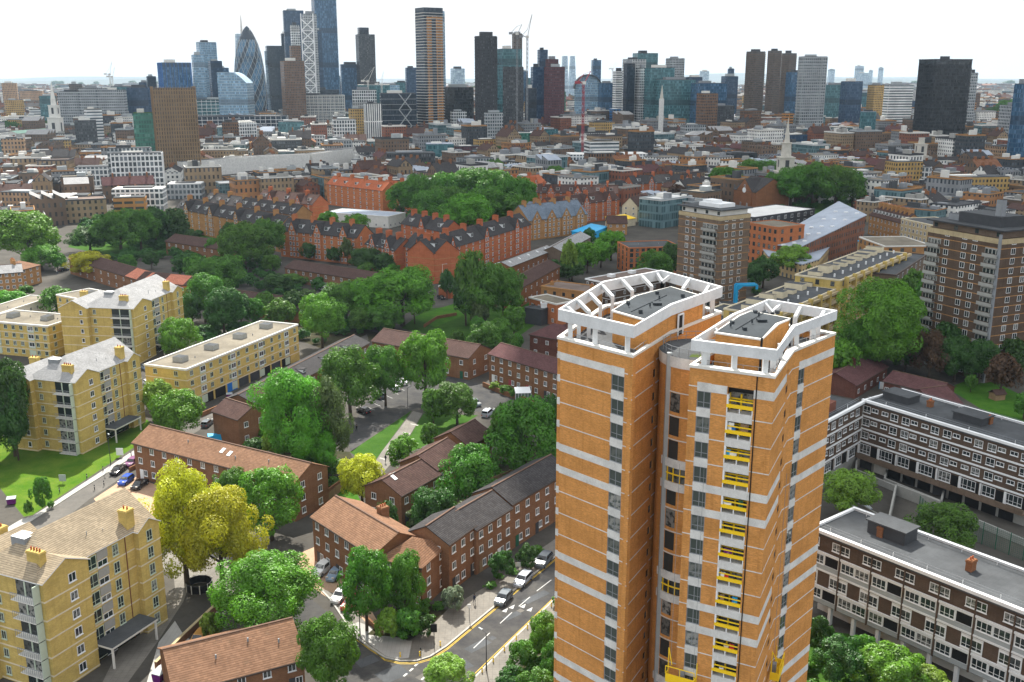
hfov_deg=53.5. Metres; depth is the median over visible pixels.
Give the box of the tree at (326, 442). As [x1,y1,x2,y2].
[300,429,337,466]
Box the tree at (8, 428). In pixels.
[0,394,26,452]
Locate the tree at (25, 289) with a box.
[14,285,34,293]
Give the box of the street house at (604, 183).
[597,179,627,184]
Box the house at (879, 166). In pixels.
[873,159,932,174]
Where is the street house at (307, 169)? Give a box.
[304,160,328,173]
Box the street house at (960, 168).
[943,163,964,173]
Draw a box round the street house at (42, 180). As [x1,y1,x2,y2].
[32,168,52,192]
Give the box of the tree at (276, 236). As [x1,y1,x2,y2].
[253,218,285,249]
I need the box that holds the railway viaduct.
[177,147,353,177]
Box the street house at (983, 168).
[972,162,998,174]
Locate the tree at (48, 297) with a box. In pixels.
[37,285,71,312]
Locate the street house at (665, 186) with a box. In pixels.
[661,180,675,191]
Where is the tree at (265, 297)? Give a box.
[254,291,274,307]
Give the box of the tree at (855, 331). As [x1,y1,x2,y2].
[835,318,882,361]
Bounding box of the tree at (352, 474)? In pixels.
[336,453,385,501]
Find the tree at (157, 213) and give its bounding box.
[142,205,173,239]
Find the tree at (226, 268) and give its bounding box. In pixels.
[185,254,246,287]
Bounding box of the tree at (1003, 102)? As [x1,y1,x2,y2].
[995,99,1012,106]
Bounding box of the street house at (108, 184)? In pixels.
[101,172,154,202]
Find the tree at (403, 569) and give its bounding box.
[381,548,426,610]
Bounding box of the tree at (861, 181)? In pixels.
[842,171,867,207]
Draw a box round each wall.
[129,465,135,471]
[154,604,217,668]
[201,405,216,416]
[328,480,339,491]
[368,617,382,633]
[424,313,456,326]
[482,382,533,401]
[853,468,1023,545]
[854,458,939,515]
[884,470,943,502]
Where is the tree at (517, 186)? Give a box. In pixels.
[495,175,536,202]
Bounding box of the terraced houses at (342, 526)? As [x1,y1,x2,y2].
[309,495,419,597]
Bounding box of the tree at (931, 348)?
[906,329,950,377]
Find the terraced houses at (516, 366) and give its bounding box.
[487,342,556,397]
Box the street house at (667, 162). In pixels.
[655,159,678,163]
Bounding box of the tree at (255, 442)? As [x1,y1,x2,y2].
[242,437,265,450]
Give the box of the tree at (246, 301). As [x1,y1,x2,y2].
[233,291,250,321]
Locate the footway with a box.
[147,621,189,681]
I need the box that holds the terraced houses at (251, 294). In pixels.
[223,288,305,322]
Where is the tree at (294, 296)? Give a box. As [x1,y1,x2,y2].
[282,289,304,312]
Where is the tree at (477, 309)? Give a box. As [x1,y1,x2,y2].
[470,299,489,318]
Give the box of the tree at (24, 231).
[0,208,61,254]
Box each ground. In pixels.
[0,79,1023,681]
[69,223,207,255]
[262,318,377,347]
[282,451,363,488]
[367,603,445,638]
[404,446,536,526]
[520,643,548,679]
[800,203,850,213]
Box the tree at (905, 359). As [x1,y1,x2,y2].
[890,346,921,371]
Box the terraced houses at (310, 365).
[221,334,369,405]
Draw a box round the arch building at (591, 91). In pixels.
[573,74,600,113]
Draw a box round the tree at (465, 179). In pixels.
[452,166,492,193]
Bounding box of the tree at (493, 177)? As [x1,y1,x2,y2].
[473,169,509,189]
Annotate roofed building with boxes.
[0,173,18,180]
[1,163,22,170]
[9,128,44,136]
[10,151,51,170]
[18,168,51,182]
[25,163,55,169]
[36,157,74,168]
[50,176,60,192]
[60,172,94,194]
[65,195,106,222]
[94,185,101,190]
[183,160,221,192]
[223,174,251,180]
[229,172,259,197]
[257,171,293,192]
[294,175,317,191]
[311,161,337,174]
[323,172,349,198]
[333,163,352,173]
[352,162,383,172]
[417,170,427,175]
[490,155,508,163]
[491,163,518,174]
[512,162,542,173]
[515,150,538,162]
[531,170,548,176]
[606,180,640,206]
[608,167,641,181]
[674,169,707,175]
[680,151,712,163]
[680,185,721,198]
[680,193,703,203]
[702,151,730,155]
[710,170,749,201]
[804,157,839,164]
[839,161,867,164]
[853,169,881,175]
[856,195,892,221]
[881,192,928,205]
[887,171,911,182]
[906,179,925,190]
[932,167,959,174]
[963,187,1003,206]
[969,200,988,205]
[1003,194,1021,205]
[1005,174,1023,184]
[1009,184,1023,189]
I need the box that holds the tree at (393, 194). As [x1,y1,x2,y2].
[385,181,410,211]
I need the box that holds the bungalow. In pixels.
[157,617,304,681]
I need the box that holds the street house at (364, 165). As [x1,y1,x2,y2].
[354,156,382,172]
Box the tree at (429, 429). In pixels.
[419,422,437,443]
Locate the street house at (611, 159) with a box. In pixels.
[607,151,640,163]
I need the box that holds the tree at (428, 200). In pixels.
[409,189,453,217]
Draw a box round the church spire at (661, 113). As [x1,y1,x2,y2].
[658,87,663,131]
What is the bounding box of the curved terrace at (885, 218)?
[868,202,916,235]
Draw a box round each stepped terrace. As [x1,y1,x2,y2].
[408,506,477,590]
[455,489,513,574]
[471,454,555,548]
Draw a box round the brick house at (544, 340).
[528,322,567,356]
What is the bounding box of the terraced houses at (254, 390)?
[251,387,289,428]
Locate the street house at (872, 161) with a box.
[857,154,890,165]
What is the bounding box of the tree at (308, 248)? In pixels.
[298,242,315,258]
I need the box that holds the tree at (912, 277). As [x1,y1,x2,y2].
[896,268,923,291]
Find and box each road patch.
[356,654,378,667]
[375,664,409,681]
[415,673,431,681]
[464,638,491,652]
[464,659,472,669]
[502,611,520,619]
[522,590,549,603]
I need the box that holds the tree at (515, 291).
[485,266,524,315]
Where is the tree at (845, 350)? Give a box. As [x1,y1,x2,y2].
[833,337,862,368]
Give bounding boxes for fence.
[320,484,342,507]
[460,470,512,502]
[918,496,1023,560]
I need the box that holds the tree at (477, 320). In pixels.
[469,315,485,330]
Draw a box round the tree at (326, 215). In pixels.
[317,211,339,221]
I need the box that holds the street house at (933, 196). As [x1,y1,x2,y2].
[924,189,947,204]
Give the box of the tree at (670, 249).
[661,241,677,269]
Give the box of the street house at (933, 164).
[923,158,943,169]
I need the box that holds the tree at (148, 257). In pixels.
[141,251,159,268]
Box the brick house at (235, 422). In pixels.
[210,397,266,444]
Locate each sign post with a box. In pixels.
[58,475,65,480]
[116,448,122,456]
[431,624,436,647]
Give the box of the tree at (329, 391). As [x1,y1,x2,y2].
[302,374,354,464]
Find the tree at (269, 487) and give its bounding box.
[237,464,304,541]
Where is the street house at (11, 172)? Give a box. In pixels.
[0,168,26,175]
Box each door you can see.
[140,469,143,477]
[204,391,213,402]
[215,385,225,397]
[227,380,236,391]
[239,375,248,386]
[250,370,259,381]
[261,365,269,376]
[271,361,280,371]
[282,356,290,367]
[317,551,319,561]
[471,563,473,575]
[479,559,482,572]
[516,534,518,546]
[536,521,538,533]
[677,313,683,335]
[860,459,871,470]
[870,447,874,457]
[873,464,885,475]
[888,469,900,480]
[890,454,894,464]
[902,474,914,486]
[909,460,913,470]
[917,480,930,491]
[930,468,934,478]
[932,485,945,497]
[948,491,962,503]
[950,474,955,485]
[954,476,958,486]
[964,496,978,509]
[973,482,978,493]
[981,502,995,515]
[995,490,1000,501]
[998,509,1013,521]
[999,491,1003,502]
[1019,498,1023,509]
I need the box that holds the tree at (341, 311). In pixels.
[331,297,346,319]
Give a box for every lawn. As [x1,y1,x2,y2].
[0,420,150,516]
[337,489,360,500]
[350,411,410,458]
[402,302,533,340]
[410,414,476,450]
[413,304,467,326]
[806,629,874,681]
[954,381,1023,421]
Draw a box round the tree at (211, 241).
[204,237,217,247]
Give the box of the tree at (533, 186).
[527,181,538,197]
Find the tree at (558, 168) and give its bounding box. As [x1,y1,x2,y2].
[547,165,564,170]
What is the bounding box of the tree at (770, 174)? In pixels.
[765,171,785,184]
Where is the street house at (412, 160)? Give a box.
[405,154,426,166]
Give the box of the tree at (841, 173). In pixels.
[810,164,865,203]
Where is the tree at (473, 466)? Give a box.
[435,442,499,500]
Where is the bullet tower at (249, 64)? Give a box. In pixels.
[234,26,266,110]
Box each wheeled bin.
[6,495,15,504]
[151,665,162,681]
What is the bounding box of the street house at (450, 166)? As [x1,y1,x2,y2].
[427,159,457,176]
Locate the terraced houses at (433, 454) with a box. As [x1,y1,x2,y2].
[398,437,460,484]
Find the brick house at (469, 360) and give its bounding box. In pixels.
[370,328,491,379]
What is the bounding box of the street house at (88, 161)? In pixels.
[74,155,101,166]
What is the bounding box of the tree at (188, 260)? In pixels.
[182,253,207,274]
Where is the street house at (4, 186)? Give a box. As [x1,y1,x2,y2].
[0,181,32,190]
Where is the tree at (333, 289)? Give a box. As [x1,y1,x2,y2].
[322,279,364,318]
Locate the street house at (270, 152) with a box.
[265,150,274,154]
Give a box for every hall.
[733,176,788,206]
[763,247,829,279]
[777,201,866,261]
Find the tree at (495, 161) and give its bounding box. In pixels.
[487,159,506,166]
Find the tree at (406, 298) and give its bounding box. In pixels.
[404,286,422,323]
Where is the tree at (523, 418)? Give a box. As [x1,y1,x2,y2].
[483,394,556,469]
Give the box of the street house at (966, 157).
[958,149,987,163]
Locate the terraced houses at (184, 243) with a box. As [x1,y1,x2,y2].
[164,234,239,257]
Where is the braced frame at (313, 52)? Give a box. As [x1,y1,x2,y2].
[300,13,316,92]
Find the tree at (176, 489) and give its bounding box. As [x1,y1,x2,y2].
[137,457,232,589]
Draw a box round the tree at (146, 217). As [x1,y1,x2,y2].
[119,208,161,250]
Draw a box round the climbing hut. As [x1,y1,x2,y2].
[988,388,1006,400]
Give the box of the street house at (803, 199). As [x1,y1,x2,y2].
[794,194,817,204]
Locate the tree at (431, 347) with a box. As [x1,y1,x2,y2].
[395,328,450,389]
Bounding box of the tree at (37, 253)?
[20,244,62,270]
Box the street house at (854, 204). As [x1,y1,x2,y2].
[853,194,873,208]
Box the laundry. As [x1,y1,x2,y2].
[740,423,748,431]
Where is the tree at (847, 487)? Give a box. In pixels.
[823,467,882,511]
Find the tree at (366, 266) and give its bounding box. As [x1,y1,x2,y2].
[357,262,378,271]
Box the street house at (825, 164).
[804,159,834,167]
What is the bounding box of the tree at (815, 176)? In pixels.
[788,161,841,207]
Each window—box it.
[0,612,4,622]
[1,629,6,640]
[3,647,9,658]
[6,665,12,675]
[68,571,76,583]
[70,589,79,602]
[72,607,81,620]
[74,625,83,638]
[77,642,85,655]
[79,660,87,673]
[88,554,97,571]
[90,572,99,589]
[92,590,101,607]
[94,607,103,624]
[96,624,104,639]
[97,557,108,568]
[99,574,110,586]
[100,371,104,380]
[101,383,104,392]
[101,592,111,603]
[102,394,106,403]
[103,406,107,415]
[103,609,113,620]
[105,626,114,634]
[112,543,118,557]
[113,560,120,574]
[115,578,122,591]
[117,595,124,608]
[119,611,125,625]
[146,528,152,541]
[148,545,154,558]
[149,562,156,575]
[151,578,157,592]
[153,595,159,608]
[154,611,160,623]
[200,365,205,371]
[201,375,206,381]
[237,677,245,681]
[263,671,271,679]
[288,664,296,672]
[295,675,302,681]
[316,536,319,545]
[317,472,321,479]
[318,484,322,492]
[335,549,338,558]
[344,541,348,549]
[371,492,376,499]
[427,575,430,585]
[427,589,431,598]
[452,544,456,554]
[452,560,456,570]
[461,537,465,547]
[461,553,465,563]
[461,569,465,578]
[470,531,473,540]
[470,547,473,556]
[479,529,483,538]
[479,544,483,553]
[488,524,492,533]
[488,539,492,547]
[497,518,501,527]
[497,533,501,541]
[506,513,509,521]
[506,527,509,536]
[506,541,509,550]
[515,504,519,513]
[515,519,518,528]
[545,487,548,495]
[604,645,615,663]
[604,666,615,681]
[605,624,616,642]
[606,581,617,599]
[606,603,617,620]
[607,537,619,555]
[607,559,618,577]
[608,492,620,510]
[608,514,619,533]
[609,469,621,487]
[610,422,622,440]
[610,445,621,464]
[611,374,623,392]
[611,398,623,416]
[684,652,696,669]
[685,630,698,647]
[685,675,694,679]
[686,608,699,624]
[687,585,700,601]
[688,561,701,578]
[689,538,702,555]
[691,514,704,531]
[692,490,705,507]
[693,466,706,483]
[694,441,707,458]
[695,416,709,433]
[696,390,710,408]
[778,635,783,650]
[779,614,785,630]
[781,593,786,608]
[783,571,788,587]
[784,550,790,566]
[786,528,791,544]
[787,506,793,522]
[789,484,795,500]
[791,461,796,477]
[792,438,798,455]
[794,415,800,431]
[796,392,802,408]
[798,368,803,384]
[814,586,820,598]
[816,552,823,564]
[824,461,830,473]
[828,578,836,590]
[829,447,833,456]
[830,434,834,443]
[831,421,835,430]
[832,542,839,553]
[835,454,841,467]
[836,443,840,451]
[837,430,841,438]
[837,582,846,594]
[837,597,850,611]
[838,417,842,426]
[840,563,854,577]
[841,546,849,557]
[849,447,854,458]
[850,603,865,618]
[854,421,858,429]
[854,568,868,583]
[858,591,867,604]
[859,443,870,455]
[861,430,868,439]
[862,418,869,426]
[862,555,870,566]
[863,405,870,413]
[867,611,882,626]
[868,595,877,608]
[871,576,885,591]
[872,559,881,571]
[879,437,885,442]
[879,450,891,463]
[887,439,895,448]
[889,426,896,435]
[890,413,897,422]
[890,605,899,618]
[894,568,903,580]
[897,456,908,468]
[899,443,906,452]
[900,430,908,439]
[900,609,910,623]
[900,625,915,641]
[901,417,909,425]
[904,589,919,605]
[905,572,914,584]
[907,447,914,452]
[909,434,916,439]
[911,420,917,426]
[915,632,931,648]
[918,450,925,456]
[918,463,932,477]
[919,596,935,612]
[920,437,926,442]
[921,423,928,429]
[924,619,933,633]
[927,452,935,462]
[928,582,938,594]
[929,439,937,448]
[930,425,938,435]
[934,641,950,657]
[935,624,945,638]
[937,470,950,483]
[938,604,954,620]
[939,457,948,466]
[939,586,949,599]
[940,276,944,282]
[941,443,949,452]
[942,258,946,264]
[942,429,951,438]
[943,249,947,254]
[949,460,956,466]
[951,447,958,452]
[953,317,957,323]
[953,433,959,439]
[954,308,958,314]
[955,299,959,305]
[957,280,961,286]
[959,261,964,267]
[959,635,970,649]
[960,252,965,258]
[960,477,975,492]
[961,242,966,248]
[961,464,968,470]
[962,450,969,456]
[963,320,967,326]
[963,436,971,442]
[964,596,975,609]
[965,301,970,307]
[967,282,972,288]
[968,273,973,279]
[969,263,974,269]
[970,254,975,260]
[970,657,987,674]
[971,467,979,476]
[971,640,982,654]
[972,244,976,250]
[972,453,981,462]
[973,439,982,448]
[975,619,992,636]
[976,601,987,614]
[980,484,995,498]
[983,471,992,480]
[985,457,994,466]
[987,443,996,452]
[987,664,1005,681]
[992,626,1010,644]
[994,475,1001,481]
[996,461,1003,467]
[997,651,1008,666]
[998,447,1005,453]
[1002,612,1014,625]
[1006,479,1014,485]
[1006,493,1022,508]
[1008,465,1016,471]
[1009,656,1021,671]
[1009,674,1023,681]
[1010,451,1018,457]
[1013,635,1023,650]
[1015,617,1023,629]
[1016,482,1023,491]
[1018,468,1023,476]
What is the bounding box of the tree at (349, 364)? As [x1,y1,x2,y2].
[317,343,382,417]
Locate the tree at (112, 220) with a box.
[88,207,148,252]
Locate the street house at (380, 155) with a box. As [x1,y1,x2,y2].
[373,148,385,160]
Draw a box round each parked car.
[58,267,68,271]
[109,464,126,475]
[117,473,134,485]
[124,456,134,466]
[130,478,148,489]
[190,627,209,639]
[200,418,212,427]
[312,558,329,577]
[325,566,339,581]
[330,585,345,603]
[340,593,355,611]
[356,406,370,413]
[437,294,444,299]
[481,407,494,417]
[494,588,512,606]
[513,569,533,587]
[534,549,552,568]
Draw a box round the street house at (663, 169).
[656,163,673,173]
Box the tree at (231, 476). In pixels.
[210,466,243,496]
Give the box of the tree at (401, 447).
[386,432,421,466]
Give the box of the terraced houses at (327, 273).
[284,260,386,286]
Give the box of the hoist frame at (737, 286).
[719,283,757,304]
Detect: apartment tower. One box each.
[554,270,836,681]
[676,198,752,306]
[918,199,1023,382]
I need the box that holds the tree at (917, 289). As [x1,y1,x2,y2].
[915,281,922,308]
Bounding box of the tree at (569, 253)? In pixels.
[560,239,578,280]
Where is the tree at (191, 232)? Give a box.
[184,228,199,236]
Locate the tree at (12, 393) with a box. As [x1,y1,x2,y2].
[0,383,26,460]
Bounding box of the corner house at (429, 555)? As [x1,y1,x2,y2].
[382,536,441,606]
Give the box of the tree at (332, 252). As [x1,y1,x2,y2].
[326,247,339,260]
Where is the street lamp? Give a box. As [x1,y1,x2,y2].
[478,627,486,670]
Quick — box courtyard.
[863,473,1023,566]
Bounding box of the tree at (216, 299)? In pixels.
[202,286,246,333]
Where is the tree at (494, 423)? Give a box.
[486,402,518,464]
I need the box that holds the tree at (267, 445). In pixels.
[261,430,281,453]
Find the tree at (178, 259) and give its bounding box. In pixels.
[169,249,199,273]
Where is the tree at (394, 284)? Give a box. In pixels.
[360,264,435,325]
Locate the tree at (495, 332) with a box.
[466,317,518,348]
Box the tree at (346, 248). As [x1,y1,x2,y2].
[339,237,352,265]
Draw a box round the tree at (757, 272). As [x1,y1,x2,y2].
[747,264,764,286]
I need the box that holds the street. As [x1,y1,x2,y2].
[30,334,367,529]
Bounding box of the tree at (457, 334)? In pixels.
[448,329,465,340]
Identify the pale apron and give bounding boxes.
[349,622,411,658]
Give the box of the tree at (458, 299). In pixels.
[452,272,471,325]
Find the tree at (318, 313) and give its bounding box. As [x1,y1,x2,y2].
[298,291,346,347]
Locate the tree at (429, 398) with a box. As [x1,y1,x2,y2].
[421,388,450,423]
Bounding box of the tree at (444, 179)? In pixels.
[432,171,460,192]
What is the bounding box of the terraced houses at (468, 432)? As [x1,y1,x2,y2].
[432,418,491,456]
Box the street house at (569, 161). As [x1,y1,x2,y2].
[567,157,574,166]
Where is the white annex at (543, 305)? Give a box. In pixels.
[540,301,546,307]
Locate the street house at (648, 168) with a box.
[625,161,659,174]
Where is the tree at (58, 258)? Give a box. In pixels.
[48,252,66,270]
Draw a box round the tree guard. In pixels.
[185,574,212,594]
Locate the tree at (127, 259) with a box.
[117,254,137,266]
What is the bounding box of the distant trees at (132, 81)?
[12,80,1014,160]
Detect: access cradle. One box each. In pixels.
[665,464,703,681]
[770,468,790,681]
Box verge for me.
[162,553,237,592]
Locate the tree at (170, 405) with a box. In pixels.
[147,388,205,431]
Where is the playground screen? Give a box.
[879,382,883,388]
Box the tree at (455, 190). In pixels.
[429,185,465,213]
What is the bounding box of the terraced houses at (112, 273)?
[68,251,156,288]
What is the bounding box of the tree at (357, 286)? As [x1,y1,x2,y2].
[340,276,391,315]
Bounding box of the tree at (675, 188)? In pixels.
[667,184,685,192]
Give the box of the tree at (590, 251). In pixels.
[575,241,600,272]
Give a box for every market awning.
[572,223,606,239]
[605,214,635,225]
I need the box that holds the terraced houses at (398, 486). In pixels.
[362,458,441,524]
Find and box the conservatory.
[514,387,530,399]
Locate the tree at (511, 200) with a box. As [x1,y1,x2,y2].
[498,191,528,215]
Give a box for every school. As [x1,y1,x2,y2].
[513,195,587,239]
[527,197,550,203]
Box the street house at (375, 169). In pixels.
[365,165,393,176]
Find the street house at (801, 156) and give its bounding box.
[791,152,812,159]
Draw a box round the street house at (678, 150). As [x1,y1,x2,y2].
[667,144,693,160]
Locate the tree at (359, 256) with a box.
[347,247,381,266]
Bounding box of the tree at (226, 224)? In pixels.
[218,221,234,235]
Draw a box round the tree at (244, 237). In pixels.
[216,220,275,269]
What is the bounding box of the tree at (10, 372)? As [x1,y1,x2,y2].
[0,356,29,456]
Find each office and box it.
[0,152,9,162]
[0,179,22,183]
[1,205,19,221]
[8,150,35,156]
[10,202,34,216]
[51,165,74,178]
[92,191,102,194]
[101,142,135,154]
[215,180,229,193]
[252,167,277,175]
[275,165,303,172]
[289,171,310,176]
[311,170,337,196]
[349,172,385,179]
[383,173,409,180]
[455,158,487,171]
[508,160,518,163]
[526,150,567,167]
[542,169,571,183]
[557,173,598,184]
[569,159,607,169]
[571,163,614,182]
[575,157,607,163]
[608,165,624,168]
[615,155,645,166]
[639,192,691,228]
[644,153,677,160]
[646,160,670,166]
[672,159,706,173]
[687,180,720,188]
[702,152,733,166]
[705,167,711,175]
[716,160,757,175]
[720,156,754,165]
[755,166,773,175]
[817,183,837,202]
[828,156,858,161]
[837,161,873,170]
[859,174,898,197]
[873,155,887,158]
[874,181,921,196]
[877,146,902,155]
[888,149,923,160]
[898,202,946,217]
[926,170,972,194]
[928,156,947,164]
[930,197,981,216]
[942,191,962,197]
[944,196,963,199]
[975,205,1015,213]
[988,153,1010,158]
[995,154,1023,167]
[1002,189,1023,195]
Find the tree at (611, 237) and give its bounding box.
[594,229,624,260]
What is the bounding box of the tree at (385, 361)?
[363,343,404,405]
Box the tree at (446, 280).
[439,268,453,299]
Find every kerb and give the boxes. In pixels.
[29,455,133,521]
[319,556,554,661]
[476,599,554,675]
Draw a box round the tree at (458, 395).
[433,381,477,425]
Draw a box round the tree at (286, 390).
[246,367,332,458]
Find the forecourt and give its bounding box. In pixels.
[94,477,156,513]
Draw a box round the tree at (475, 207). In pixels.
[437,192,494,226]
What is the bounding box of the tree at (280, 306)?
[262,297,295,321]
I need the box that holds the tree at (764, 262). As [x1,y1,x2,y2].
[748,254,780,287]
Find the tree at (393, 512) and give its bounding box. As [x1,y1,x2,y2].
[376,499,399,522]
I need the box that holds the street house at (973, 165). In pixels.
[964,156,1001,173]
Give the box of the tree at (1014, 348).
[1000,337,1023,380]
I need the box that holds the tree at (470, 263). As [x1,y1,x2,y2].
[454,248,485,319]
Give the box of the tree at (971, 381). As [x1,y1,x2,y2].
[964,374,978,391]
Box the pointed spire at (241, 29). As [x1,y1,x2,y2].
[240,15,242,33]
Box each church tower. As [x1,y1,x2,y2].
[47,83,63,132]
[773,117,795,205]
[914,138,927,159]
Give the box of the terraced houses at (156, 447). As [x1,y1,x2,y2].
[131,424,329,521]
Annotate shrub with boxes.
[23,500,33,513]
[27,476,51,507]
[47,500,54,507]
[199,611,222,635]
[262,273,296,291]
[284,273,309,285]
[301,288,315,297]
[372,606,400,637]
[394,606,421,639]
[405,510,427,525]
[419,613,433,636]
[423,652,475,681]
[440,584,463,610]
[488,549,514,577]
[489,381,499,388]
[494,664,525,681]
[499,385,512,392]
[505,639,537,672]
[509,388,514,396]
[515,542,537,568]
[515,666,553,681]
[528,609,553,655]
[540,637,553,677]
[810,615,834,650]
[811,633,869,681]
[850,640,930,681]
[852,633,875,671]
[902,662,950,681]
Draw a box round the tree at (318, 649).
[295,611,360,681]
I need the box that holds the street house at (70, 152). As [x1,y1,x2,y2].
[39,147,78,157]
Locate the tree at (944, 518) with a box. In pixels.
[903,501,979,548]
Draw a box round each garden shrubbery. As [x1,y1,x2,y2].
[78,195,854,342]
[258,425,555,527]
[395,544,871,681]
[675,285,939,367]
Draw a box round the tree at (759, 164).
[738,158,776,170]
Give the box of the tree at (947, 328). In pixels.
[933,320,961,371]
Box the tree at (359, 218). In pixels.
[341,213,370,227]
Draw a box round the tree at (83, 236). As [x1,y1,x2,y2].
[62,225,106,251]
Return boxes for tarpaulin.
[207,433,221,439]
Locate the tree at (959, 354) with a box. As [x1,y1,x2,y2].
[937,334,981,381]
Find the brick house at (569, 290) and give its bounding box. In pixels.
[540,280,601,313]
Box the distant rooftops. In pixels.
[0,82,1014,162]
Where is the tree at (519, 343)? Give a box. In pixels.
[511,332,523,347]
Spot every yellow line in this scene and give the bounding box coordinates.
[356,559,554,662]
[358,560,554,663]
[469,596,554,678]
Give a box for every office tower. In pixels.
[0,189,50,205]
[1,81,18,106]
[1,136,26,154]
[19,90,43,99]
[27,149,56,152]
[38,193,90,195]
[39,94,56,120]
[52,139,71,147]
[69,81,81,90]
[74,165,109,185]
[80,150,100,157]
[107,144,151,176]
[110,84,130,110]
[110,151,165,185]
[111,185,167,210]
[113,195,147,212]
[126,85,151,115]
[133,109,155,150]
[139,80,146,86]
[146,74,156,87]
[150,86,200,168]
[157,59,192,87]
[167,181,204,198]
[191,52,207,99]
[196,40,217,96]
[197,97,219,115]
[198,115,287,127]
[208,59,222,96]
[235,34,240,52]
[264,51,270,109]
[265,46,282,112]
[278,120,303,132]
[280,58,306,119]
[281,31,284,60]
[282,9,305,83]
[289,43,300,60]
[290,22,301,60]
[302,11,319,92]
[306,93,345,122]
[311,0,339,94]
[311,134,324,147]
[317,28,323,86]
[320,87,338,94]
[332,117,355,136]
[336,7,339,89]
[340,62,356,109]
[348,106,363,133]
[352,87,376,107]
[355,34,375,84]
[357,27,368,33]
[357,82,389,102]
[363,101,382,137]
[380,90,416,126]
[383,83,399,89]
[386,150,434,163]
[394,81,405,92]
[405,66,416,101]
[414,7,444,126]
[443,11,445,86]
[444,84,473,122]
[450,66,464,83]
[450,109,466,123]
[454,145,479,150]
[474,32,497,124]
[497,46,521,111]
[503,67,523,126]
[512,32,521,48]
[517,131,532,141]
[524,70,527,100]
[525,85,536,121]
[531,64,542,118]
[537,48,547,118]
[544,64,564,124]
[544,128,557,134]
[545,56,558,66]
[562,56,567,95]
[566,152,647,161]
[568,56,575,95]
[591,58,600,80]
[598,81,612,109]
[609,107,620,120]
[612,68,621,107]
[621,57,645,120]
[623,61,634,113]
[633,50,657,67]
[635,65,644,122]
[643,65,674,118]
[654,77,695,122]
[666,57,684,76]
[686,75,701,82]
[689,81,726,122]
[695,91,717,130]
[700,70,708,80]
[721,74,737,113]
[721,148,735,151]
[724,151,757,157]
[727,67,733,73]
[743,49,765,112]
[764,49,781,113]
[778,50,796,112]
[781,111,793,123]
[783,70,797,112]
[794,54,827,125]
[824,83,840,117]
[827,69,834,84]
[838,78,862,122]
[854,65,863,77]
[856,72,868,87]
[858,172,876,175]
[866,83,883,115]
[868,70,872,84]
[877,67,883,84]
[882,82,913,122]
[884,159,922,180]
[912,56,972,134]
[913,88,915,100]
[922,165,931,179]
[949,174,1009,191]
[965,69,977,124]
[985,144,1006,155]
[997,102,1011,133]
[1006,79,1023,156]
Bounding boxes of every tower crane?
[103,62,111,83]
[361,68,373,88]
[509,24,521,130]
[519,16,531,122]
[575,71,590,151]
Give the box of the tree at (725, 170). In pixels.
[708,166,742,176]
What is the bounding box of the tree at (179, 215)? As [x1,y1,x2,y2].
[159,207,190,237]
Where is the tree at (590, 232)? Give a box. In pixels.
[583,228,595,242]
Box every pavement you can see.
[8,451,133,530]
[322,539,554,659]
[474,603,554,681]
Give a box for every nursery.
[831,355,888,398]
[882,370,955,392]
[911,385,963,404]
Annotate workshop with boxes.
[29,190,67,225]
[36,141,63,148]
[52,192,74,198]
[63,177,89,192]
[85,154,107,158]
[324,208,405,227]
[412,165,428,171]
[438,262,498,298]
[475,161,498,169]
[496,245,549,274]
[504,163,521,166]
[535,154,561,169]
[544,231,590,262]
[641,190,670,195]
[685,131,712,142]
[748,145,777,157]
[750,157,775,162]
[758,153,780,158]
[794,160,809,165]
[912,150,937,157]
[961,149,992,155]
[971,185,999,190]
[996,167,1020,176]
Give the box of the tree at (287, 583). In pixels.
[206,548,323,630]
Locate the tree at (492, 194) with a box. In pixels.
[470,185,509,220]
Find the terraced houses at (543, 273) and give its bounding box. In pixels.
[496,259,560,307]
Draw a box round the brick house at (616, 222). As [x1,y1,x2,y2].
[605,215,627,234]
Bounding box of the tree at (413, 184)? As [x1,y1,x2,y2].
[399,173,439,207]
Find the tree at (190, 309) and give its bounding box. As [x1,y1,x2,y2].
[182,291,204,326]
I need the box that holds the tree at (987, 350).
[962,338,999,383]
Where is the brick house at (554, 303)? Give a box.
[528,294,571,324]
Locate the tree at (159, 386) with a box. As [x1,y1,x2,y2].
[141,378,171,409]
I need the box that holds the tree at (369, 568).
[336,544,394,630]
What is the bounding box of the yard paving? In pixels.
[103,551,192,681]
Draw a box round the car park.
[348,370,537,450]
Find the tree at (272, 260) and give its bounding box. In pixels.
[260,254,280,270]
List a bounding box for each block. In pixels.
[0,309,64,357]
[0,488,167,681]
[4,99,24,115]
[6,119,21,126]
[18,337,145,455]
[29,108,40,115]
[55,288,104,312]
[57,90,80,123]
[58,274,183,363]
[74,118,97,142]
[78,85,107,113]
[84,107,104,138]
[96,88,127,115]
[144,320,299,404]
[175,195,290,251]
[206,189,312,219]
[217,72,254,114]
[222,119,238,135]
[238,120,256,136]
[260,186,328,219]
[281,213,373,263]
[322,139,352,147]
[326,172,392,210]
[364,227,408,272]
[385,176,414,213]
[400,208,459,238]
[403,228,460,283]
[407,210,531,283]
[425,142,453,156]
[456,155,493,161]
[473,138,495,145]
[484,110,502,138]
[512,172,546,194]
[537,181,617,199]
[541,188,619,222]
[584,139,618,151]
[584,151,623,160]
[585,268,668,304]
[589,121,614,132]
[617,240,677,272]
[625,169,700,190]
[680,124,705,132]
[715,303,734,319]
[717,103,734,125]
[723,281,840,331]
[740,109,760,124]
[747,204,814,222]
[748,219,804,261]
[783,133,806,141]
[795,245,911,332]
[813,505,1023,681]
[823,395,864,485]
[854,387,1023,525]
[858,236,925,253]
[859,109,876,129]
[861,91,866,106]
[872,252,924,307]
[900,217,938,242]
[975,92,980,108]
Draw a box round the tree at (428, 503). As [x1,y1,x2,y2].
[410,486,456,525]
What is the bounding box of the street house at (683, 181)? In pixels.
[673,173,706,188]

